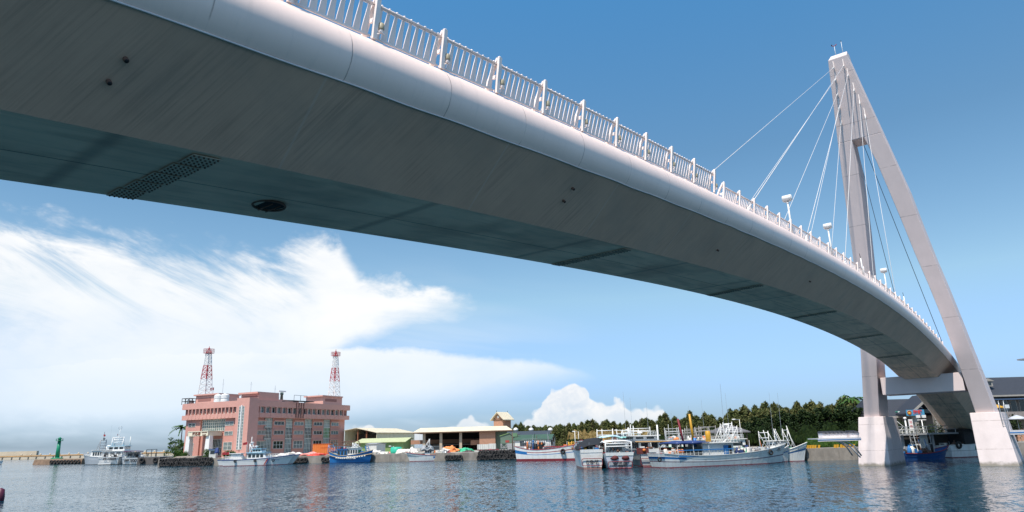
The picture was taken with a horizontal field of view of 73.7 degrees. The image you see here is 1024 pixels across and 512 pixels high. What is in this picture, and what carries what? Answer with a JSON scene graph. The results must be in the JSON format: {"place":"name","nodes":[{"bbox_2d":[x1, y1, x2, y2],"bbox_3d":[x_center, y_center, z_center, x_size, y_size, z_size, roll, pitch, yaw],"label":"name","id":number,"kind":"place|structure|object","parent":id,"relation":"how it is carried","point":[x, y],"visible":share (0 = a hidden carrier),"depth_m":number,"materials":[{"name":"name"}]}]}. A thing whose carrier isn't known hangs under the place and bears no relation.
{"place":"outdoors","nodes":[
{"label":"outdoors","id":0,"kind":"place"},
{"bbox_2d":[0,444,1023,511],"bbox_3d":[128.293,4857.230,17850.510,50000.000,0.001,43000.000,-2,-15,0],"label":"water","id":1,"kind":"structure","parent":0,"point":[965,484],"depth_m":64.64,"materials":[{"name":"blue liquid"}]},
{"bbox_2d":[32,458,84,464],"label":"jetty","id":2,"kind":"object","parent":1,"relation":"in","point":[43,461],"visible":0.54,"depth_m":284.37,"materials":[{"name":"concrete"}]},
{"bbox_2d":[51,437,62,458],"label":"harbour beacon","id":3,"kind":"object","parent":2,"relation":"on","point":[57,455],"visible":1,"depth_m":287.55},
{"bbox_2d":[0,450,173,459],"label":"breakwater","id":4,"kind":"object","parent":1,"relation":"in","point":[17,455],"visible":0.54,"depth_m":622.66,"materials":[{"name":"concrete"}]},
{"bbox_2d":[83,433,110,464],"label":"patrol ship","id":5,"kind":"object","parent":1,"relation":"on","point":[92,458],"visible":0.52,"depth_m":250.00,"materials":[{"name":"metal"}]},
{"bbox_2d":[98,426,132,464],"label":"patrol ship","id":6,"kind":"object","parent":1,"relation":"on","point":[114,455],"visible":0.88,"depth_m":245.14,"materials":[{"name":"white paint"}]},
{"bbox_2d":[122,451,144,464],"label":"patrol boat","id":7,"kind":"object","parent":1,"relation":"on","point":[130,457],"visible":0.86,"depth_m":237.50,"materials":[{"name":"white paint"}]},
{"bbox_2d":[137,449,172,464],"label":"work pontoon","id":8,"kind":"object","parent":1,"relation":"on","point":[148,460],"visible":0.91,"depth_m":229.53,"materials":[{"name":"metal"}]},
{"bbox_2d":[222,442,294,465],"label":"patrol boat","id":9,"kind":"object","parent":1,"relation":"on","point":[259,456],"visible":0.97,"depth_m":175.78,"materials":[{"name":"white paint"}]},
{"bbox_2d":[217,439,299,465],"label":"patrol boat","id":10,"kind":"object","parent":1,"relation":"on","point":[294,458],"visible":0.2,"depth_m":181.34,"materials":[{"name":"white paint"}]},
{"bbox_2d":[327,443,372,462],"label":"fishing boat","id":11,"kind":"object","parent":1,"relation":"on","point":[355,454],"visible":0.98,"depth_m":178.38,"materials":[{"name":"blue paint"}]},
{"bbox_2d":[406,440,449,461],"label":"fishing boat","id":12,"kind":"object","parent":1,"relation":"on","point":[426,456],"visible":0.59,"depth_m":173.50,"materials":[{"name":"white paint"}]},
{"bbox_2d":[0,0,1023,465],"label":"footbridge","id":13,"kind":"object","parent":1,"relation":"in","point":[280,110],"visible":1,"depth_m":18.14,"materials":[{"name":"paint"}]},
{"bbox_2d":[782,194,792,232],"bbox_3d":[17.049,-2.451,41.934,0.540,2.713,0.430,-13,-19,37],"label":"street lamp","id":14,"kind":"object","parent":13,"relation":"on","point":[787,199],"visible":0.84,"depth_m":42.05,"materials":[{"name":"metal"}]},
{"bbox_2d":[823,223,832,254],"bbox_3d":[22.811,-1.044,48.976,0.540,2.713,0.430,-13,-19,37],"label":"street lamp","id":15,"kind":"object","parent":13,"relation":"on","point":[827,226],"visible":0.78,"depth_m":49.06,"materials":[{"name":"metal"}]},
{"bbox_2d":[808,437,861,457],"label":"landing stage","id":16,"kind":"object","parent":13,"relation":"attached to","point":[844,439],"visible":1,"depth_m":84.68,"materials":[{"name":"metal"}]},
{"bbox_2d":[900,425,958,448],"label":"gangway","id":17,"kind":"object","parent":13,"relation":"attached to","point":[935,439],"visible":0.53,"depth_m":110.39,"materials":[{"name":"metal"}]},
{"bbox_2d":[998,400,1011,441],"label":"access ladder","id":18,"kind":"object","parent":13,"relation":"attached to","point":[1004,417],"visible":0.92,"depth_m":81.79,"materials":[{"name":"metal"}]},
{"bbox_2d":[1010,430,1023,434],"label":"landing stage","id":19,"kind":"object","parent":13,"relation":"attached to","point":[1015,432],"visible":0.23,"depth_m":82.78,"materials":[{"name":"metal"}]},
{"bbox_2d":[514,433,574,460],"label":"fishing boat","id":20,"kind":"object","parent":1,"relation":"on","point":[538,451],"visible":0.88,"depth_m":148.62,"materials":[{"name":"metal"}]},
{"bbox_2d":[572,431,603,468],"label":"fishing boat","id":21,"kind":"object","parent":1,"relation":"on","point":[588,453],"visible":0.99,"depth_m":101.61,"materials":[{"name":"white paint"}]},
{"bbox_2d":[596,428,633,468],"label":"fishing boat","id":22,"kind":"object","parent":1,"relation":"on","point":[617,456],"visible":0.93,"depth_m":100.52,"materials":[{"name":"white paint"}]},
{"bbox_2d":[614,397,638,442],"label":"fishing boat","id":23,"kind":"object","parent":1,"relation":"on","point":[623,433],"visible":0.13,"depth_m":130.25,"materials":[{"name":"white paint"}]},
{"bbox_2d":[622,404,670,466],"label":"fishing boat","id":24,"kind":"object","parent":1,"relation":"on","point":[643,446],"visible":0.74,"depth_m":105.99,"materials":[{"name":"white paint"}]},
{"bbox_2d":[661,418,685,449],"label":"fishing boat","id":25,"kind":"object","parent":1,"relation":"on","point":[672,438],"visible":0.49,"depth_m":124.54,"materials":[{"name":"white paint"}]},
{"bbox_2d":[683,408,701,446],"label":"fishing boat","id":26,"kind":"object","parent":1,"relation":"on","point":[687,437],"visible":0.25,"depth_m":127.34,"materials":[{"name":"white paint"}]},
{"bbox_2d":[695,403,719,441],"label":"fishing boat","id":27,"kind":"object","parent":1,"relation":"on","point":[702,438],"visible":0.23,"depth_m":125.21,"materials":[{"name":"white paint"}]},
{"bbox_2d":[647,387,785,467],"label":"fishing boat","id":28,"kind":"object","parent":1,"relation":"on","point":[707,452],"visible":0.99,"depth_m":101.42,"materials":[{"name":"white paint"}]},
{"bbox_2d":[718,396,751,447],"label":"fishing boat","id":29,"kind":"object","parent":1,"relation":"on","point":[741,444],"visible":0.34,"depth_m":121.37,"materials":[{"name":"white paint"}]},
{"bbox_2d":[766,398,788,461],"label":"fishing boat","id":30,"kind":"object","parent":1,"relation":"on","point":[785,456],"visible":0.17,"depth_m":109.62,"materials":[{"name":"white paint"}]},
{"bbox_2d":[777,393,806,460],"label":"fishing boat","id":31,"kind":"object","parent":1,"relation":"on","point":[796,453],"visible":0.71,"depth_m":109.99,"materials":[{"name":"white paint"}]},
{"bbox_2d":[897,421,930,447],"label":"fishing boat","id":32,"kind":"object","parent":1,"relation":"on","point":[922,437],"visible":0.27,"depth_m":110.95,"materials":[{"name":"white paint"}]},
{"bbox_2d":[903,434,948,459],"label":"fishing boat","id":33,"kind":"object","parent":1,"relation":"on","point":[918,452],"visible":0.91,"depth_m":103.80,"materials":[{"name":"blue paint"}]},
{"bbox_2d":[935,429,977,457],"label":"fishing boat","id":34,"kind":"object","parent":1,"relation":"on","point":[962,443],"visible":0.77,"depth_m":108.70,"materials":[{"name":"white paint"}]},
{"bbox_2d":[0,0,1023,453],"label":"sky","id":35,"kind":"structure","parent":0,"point":[110,307],"materials":[{"name":"blue"}]},
{"bbox_2d":[507,430,550,448],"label":"dark roofed building","id":36,"kind":"structure","parent":0,"point":[529,433],"depth_m":200.84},
{"bbox_2d":[157,442,1023,466],"bbox_3d":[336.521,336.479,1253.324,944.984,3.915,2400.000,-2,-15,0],"label":"quay wall","id":37,"kind":"structure","parent":0,"point":[816,454],"depth_m":170.73,"materials":[{"name":"concrete"}]},
{"bbox_2d":[165,441,1023,458],"bbox_3d":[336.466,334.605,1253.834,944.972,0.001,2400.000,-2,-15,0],"label":"ground","id":38,"kind":"structure","parent":0,"point":[753,446],"depth_m":180.05,"materials":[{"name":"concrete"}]},
{"bbox_2d":[165,437,183,455],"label":"broadleaf tree","id":39,"kind":"object","parent":38,"relation":"on","point":[181,441],"visible":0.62,"depth_m":224.53,"materials":[{"name":"green plant"}]},
{"bbox_2d":[170,425,185,449],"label":"palm tree","id":40,"kind":"object","parent":38,"relation":"on","point":[180,427],"visible":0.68,"depth_m":228.71,"materials":[{"name":"green plant"}]},
{"bbox_2d":[182,392,349,457],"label":"harbour office building","id":41,"kind":"structure","parent":38,"relation":"on","point":[273,423],"depth_m":207.31,"materials":[{"name":"paint"}]},
{"bbox_2d":[197,346,214,394],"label":"lattice mast","id":42,"kind":"object","parent":41,"relation":"on","point":[207,370],"visible":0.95,"depth_m":219.62,"materials":[{"name":"metal"}]},
{"bbox_2d":[202,419,225,430],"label":"window","id":43,"kind":"structure","parent":41,"relation":"in","point":[216,424],"depth_m":204.99,"materials":[{"name":"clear glass"}]},
{"bbox_2d":[213,439,221,454],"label":"window","id":44,"kind":"structure","parent":41,"relation":"in","point":[217,443],"depth_m":202.65,"materials":[{"name":"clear glass"}]},
{"bbox_2d":[223,442,231,449],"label":"window","id":45,"kind":"structure","parent":41,"relation":"in","point":[226,445],"depth_m":200.19,"materials":[{"name":"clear glass"}]},
{"bbox_2d":[236,406,244,449],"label":"window","id":46,"kind":"structure","parent":41,"relation":"in","point":[242,422],"depth_m":197.09,"materials":[{"name":"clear glass"}]},
{"bbox_2d":[264,439,270,451],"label":"window","id":47,"kind":"structure","parent":41,"relation":"in","point":[267,444],"depth_m":205.19,"materials":[{"name":"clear glass"}]},
{"bbox_2d":[264,427,271,438],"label":"window","id":48,"kind":"structure","parent":41,"relation":"in","point":[268,431],"depth_m":205.84,"materials":[{"name":"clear glass"}]},
{"bbox_2d":[273,441,282,448],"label":"window","id":49,"kind":"structure","parent":41,"relation":"in","point":[276,444],"depth_m":208.37,"materials":[{"name":"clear glass"}]},
{"bbox_2d":[284,439,290,452],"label":"window","id":50,"kind":"structure","parent":41,"relation":"in","point":[287,444],"depth_m":212.32,"materials":[{"name":"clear glass"}]},
{"bbox_2d":[285,427,291,438],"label":"window","id":51,"kind":"structure","parent":41,"relation":"in","point":[288,430],"depth_m":213.57,"materials":[{"name":"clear glass"}]},
{"bbox_2d":[293,441,302,447],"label":"window","id":52,"kind":"structure","parent":41,"relation":"in","point":[296,444],"depth_m":216.06,"materials":[{"name":"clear glass"}]},
{"bbox_2d":[303,438,310,452],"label":"window","id":53,"kind":"structure","parent":41,"relation":"in","point":[307,441],"depth_m":220.30,"materials":[{"name":"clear glass"}]},
{"bbox_2d":[304,428,311,437],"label":"window","id":54,"kind":"structure","parent":41,"relation":"in","point":[307,431],"depth_m":221.13,"materials":[{"name":"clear glass"}]},
{"bbox_2d":[323,428,329,437],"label":"window","id":55,"kind":"structure","parent":41,"relation":"in","point":[326,431],"depth_m":229.30,"materials":[{"name":"green glass"}]},
{"bbox_2d":[328,351,340,395],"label":"lattice mast","id":56,"kind":"object","parent":41,"relation":"on","point":[335,366],"visible":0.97,"depth_m":245.52,"materials":[{"name":"metal"}]},
{"bbox_2d":[313,443,331,452],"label":"orange container","id":57,"kind":"object","parent":38,"relation":"on","point":[316,448],"visible":0.48,"depth_m":195.92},
{"bbox_2d":[329,441,360,446],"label":"pipe truss","id":58,"kind":"object","parent":38,"relation":"on","point":[343,443],"visible":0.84,"depth_m":194.10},
{"bbox_2d":[366,443,386,451],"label":"white shed","id":59,"kind":"structure","parent":38,"relation":"on","point":[377,446],"depth_m":199.69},
{"bbox_2d":[343,428,413,448],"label":"open shed","id":60,"kind":"structure","parent":38,"relation":"on","point":[353,435],"depth_m":239.16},
{"bbox_2d":[355,437,412,451],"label":"green shed","id":61,"kind":"structure","parent":38,"relation":"on","point":[404,443],"depth_m":208.34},
{"bbox_2d":[396,449,412,453],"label":"net pile","id":62,"kind":"object","parent":38,"relation":"on","point":[400,451],"visible":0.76,"depth_m":183.81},
{"bbox_2d":[411,426,512,451],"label":"market hall","id":63,"kind":"structure","parent":38,"relation":"on","point":[465,437],"depth_m":220.37,"materials":[{"name":"metal"}]},
{"bbox_2d":[477,444,498,450],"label":"white trailer","id":64,"kind":"object","parent":38,"relation":"on","point":[485,446],"visible":0.91,"depth_m":195.57,"materials":[{"name":"metal"}]},
{"bbox_2d":[490,411,513,428],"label":"brick tower","id":65,"kind":"structure","parent":38,"relation":"on","point":[501,418],"depth_m":228.23,"materials":[{"name":"brown brick"}]},
{"bbox_2d":[500,433,513,449],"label":"hut on legs","id":66,"kind":"object","parent":38,"relation":"on","point":[506,438],"visible":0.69,"depth_m":180.60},
{"bbox_2d":[513,434,555,445],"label":"green roofed house","id":67,"kind":"structure","parent":38,"relation":"on","point":[519,440],"depth_m":177.47,"materials":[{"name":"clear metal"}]},
{"bbox_2d":[555,427,565,445],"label":"casuarina tree","id":68,"kind":"object","parent":38,"relation":"on","point":[559,431],"visible":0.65,"depth_m":216.21,"materials":[{"name":"green plant"}]},
{"bbox_2d":[557,429,567,445],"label":"casuarina tree","id":69,"kind":"object","parent":38,"relation":"on","point":[564,433],"visible":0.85,"depth_m":202.87,"materials":[{"name":"green plant"}]},
{"bbox_2d":[587,418,597,431],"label":"casuarina tree","id":70,"kind":"object","parent":38,"relation":"on","point":[592,425],"visible":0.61,"depth_m":205.71,"materials":[{"name":"green plant"}]},
{"bbox_2d":[518,423,683,431],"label":"distant wood","id":71,"kind":"object","parent":38,"relation":"on","point":[556,426],"visible":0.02,"depth_m":250.26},
{"bbox_2d":[641,418,652,429],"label":"casuarina tree","id":72,"kind":"object","parent":38,"relation":"on","point":[645,423],"visible":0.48,"depth_m":200.89,"materials":[{"name":"green plant"}]},
{"bbox_2d":[658,420,669,435],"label":"casuarina tree","id":73,"kind":"object","parent":38,"relation":"on","point":[662,425],"visible":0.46,"depth_m":177.71,"materials":[{"name":"green plant"}]},
{"bbox_2d":[658,412,670,429],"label":"casuarina tree","id":74,"kind":"object","parent":38,"relation":"on","point":[665,415],"visible":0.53,"depth_m":194.47,"materials":[{"name":"green plant"}]},
{"bbox_2d":[669,416,679,430],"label":"casuarina tree","id":75,"kind":"object","parent":38,"relation":"on","point":[674,422],"visible":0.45,"depth_m":192.49,"materials":[{"name":"green plant"}]},
{"bbox_2d":[683,410,695,432],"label":"casuarina tree","id":76,"kind":"object","parent":38,"relation":"on","point":[687,416],"visible":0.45,"depth_m":183.94,"materials":[{"name":"green plant"}]},
{"bbox_2d":[692,415,704,432],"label":"casuarina tree","id":77,"kind":"object","parent":38,"relation":"on","point":[697,418],"visible":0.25,"depth_m":182.86,"materials":[{"name":"green plant"}]},
{"bbox_2d":[695,421,705,433],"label":"casuarina tree","id":78,"kind":"object","parent":38,"relation":"on","point":[700,424],"visible":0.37,"depth_m":168.63,"materials":[{"name":"green plant"}]},
{"bbox_2d":[647,426,758,446],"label":"undergrowth","id":79,"kind":"object","parent":38,"relation":"on","point":[752,440],"visible":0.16,"depth_m":151.15,"materials":[{"name":"green plant"}]},
{"bbox_2d":[701,411,709,429],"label":"casuarina tree","id":80,"kind":"object","parent":38,"relation":"on","point":[705,417],"visible":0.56,"depth_m":183.49,"materials":[{"name":"green plant"}]},
{"bbox_2d":[710,424,750,446],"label":"pavilion","id":81,"kind":"structure","parent":38,"relation":"on","point":[742,431],"depth_m":143.17,"materials":[{"name":"metal"}]},
{"bbox_2d":[723,408,738,423],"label":"casuarina tree","id":82,"kind":"object","parent":38,"relation":"on","point":[730,416],"visible":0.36,"depth_m":174.77,"materials":[{"name":"green plant"}]},
{"bbox_2d":[737,404,753,425],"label":"casuarina tree","id":83,"kind":"object","parent":38,"relation":"on","point":[743,412],"visible":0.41,"depth_m":172.69,"materials":[{"name":"green plant"}]},
{"bbox_2d":[743,416,771,434],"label":"broadleaf tree","id":84,"kind":"object","parent":38,"relation":"on","point":[749,426],"visible":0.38,"depth_m":154.70,"materials":[{"name":"green plant"}]},
{"bbox_2d":[754,425,774,445],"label":"broadleaf tree","id":85,"kind":"object","parent":38,"relation":"on","point":[766,427],"visible":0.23,"depth_m":142.81,"materials":[{"name":"green plant"}]},
{"bbox_2d":[757,401,776,415],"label":"casuarina tree","id":86,"kind":"object","parent":38,"relation":"on","point":[763,405],"visible":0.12,"depth_m":170.99,"materials":[{"name":"green plant"}]},
{"bbox_2d":[760,407,774,423],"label":"casuarina tree","id":87,"kind":"object","parent":38,"relation":"on","point":[766,411],"visible":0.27,"depth_m":157.07,"materials":[{"name":"green plant"}]},
{"bbox_2d":[754,413,786,431],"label":"broadleaf tree","id":88,"kind":"object","parent":38,"relation":"on","point":[767,419],"visible":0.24,"depth_m":146.52,"materials":[{"name":"green plant"}]},
{"bbox_2d":[772,411,800,428],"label":"broadleaf tree","id":89,"kind":"object","parent":38,"relation":"on","point":[784,415],"visible":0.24,"depth_m":144.65,"materials":[{"name":"green plant"}]},
{"bbox_2d":[792,400,802,411],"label":"casuarina tree","id":90,"kind":"object","parent":38,"relation":"on","point":[797,406],"visible":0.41,"depth_m":163.82,"materials":[{"name":"green plant"}]},
{"bbox_2d":[784,409,822,431],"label":"broadleaf tree","id":91,"kind":"object","parent":38,"relation":"on","point":[802,416],"visible":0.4,"depth_m":140.32,"materials":[{"name":"green plant"}]},
{"bbox_2d":[757,422,857,446],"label":"undergrowth","id":92,"kind":"object","parent":38,"relation":"on","point":[801,435],"visible":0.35,"depth_m":125.37,"materials":[{"name":"green plant"}]},
{"bbox_2d":[806,399,818,412],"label":"casuarina tree","id":93,"kind":"object","parent":38,"relation":"on","point":[811,405],"visible":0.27,"depth_m":158.25,"materials":[{"name":"green plant"}]},
{"bbox_2d":[795,407,833,425],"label":"broadleaf tree","id":94,"kind":"object","parent":38,"relation":"on","point":[818,414],"visible":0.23,"depth_m":140.14,"materials":[{"name":"green plant"}]},
{"bbox_2d":[813,421,838,430],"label":"broadleaf tree","id":95,"kind":"object","parent":38,"relation":"on","point":[822,424],"visible":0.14,"depth_m":133.32,"materials":[{"name":"green plant"}]},
{"bbox_2d":[812,408,848,429],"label":"broadleaf tree","id":96,"kind":"object","parent":38,"relation":"on","point":[820,416],"visible":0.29,"depth_m":138.31,"materials":[{"name":"green plant"}]},
{"bbox_2d":[830,404,859,424],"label":"broadleaf tree","id":97,"kind":"object","parent":38,"relation":"on","point":[844,410],"visible":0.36,"depth_m":136.72,"materials":[{"name":"green plant"}]},
{"bbox_2d":[838,420,857,429],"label":"broadleaf tree","id":98,"kind":"object","parent":38,"relation":"on","point":[841,427],"visible":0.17,"depth_m":131.29,"materials":[{"name":"green plant"}]},
{"bbox_2d":[834,395,862,410],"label":"palm tree","id":99,"kind":"object","parent":38,"relation":"on","point":[852,399],"visible":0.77,"depth_m":146.09,"materials":[{"name":"green plant"}]},
{"bbox_2d":[842,407,863,421],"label":"broadleaf tree","id":100,"kind":"object","parent":38,"relation":"on","point":[856,411],"visible":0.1,"depth_m":135.57,"materials":[{"name":"green plant"}]},
{"bbox_2d":[913,421,933,432],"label":"shrub","id":101,"kind":"object","parent":38,"relation":"on","point":[928,431],"visible":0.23,"depth_m":121.36,"materials":[{"name":"green plant"}]},
{"bbox_2d":[852,377,1023,440],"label":"restaurant building","id":102,"kind":"structure","parent":38,"relation":"on","point":[1009,391],"depth_m":131.39,"materials":[{"name":"grey concrete"}]},
{"bbox_2d":[906,410,924,415],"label":"banner","id":103,"kind":"object","parent":102,"relation":"attached to","point":[913,412],"visible":1,"depth_m":126.67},
{"bbox_2d":[1009,400,1017,411],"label":"window","id":104,"kind":"structure","parent":102,"relation":"in","point":[1013,404],"depth_m":130.33,"materials":[{"name":"grey glass"}]},
{"bbox_2d":[931,420,944,434],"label":"shrub","id":105,"kind":"object","parent":38,"relation":"on","point":[939,430],"visible":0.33,"depth_m":122.59,"materials":[{"name":"green plant"}]},
{"bbox_2d":[1008,413,1023,441],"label":"shrub","id":106,"kind":"object","parent":38,"relation":"on","point":[1015,423],"visible":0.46,"depth_m":121.27,"materials":[{"name":"green plant"}]},
{"bbox_2d":[1008,415,1023,440],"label":"parasol","id":107,"kind":"object","parent":38,"relation":"on","point":[1017,417],"visible":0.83,"depth_m":117.56,"materials":[{"name":"fabric"}]},
{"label":"grass bank","id":108,"kind":"structure","parent":38,"relation":"on","visible":0},
{"bbox_2d":[567,428,646,442],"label":"dry grass","id":109,"kind":"structure","parent":108,"relation":"on","point":[584,434],"depth_m":174.21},
{"bbox_2d":[805,436,857,447],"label":"grass","id":110,"kind":"structure","parent":0,"point":[823,444],"depth_m":115.01,"materials":[{"name":"green plant"}]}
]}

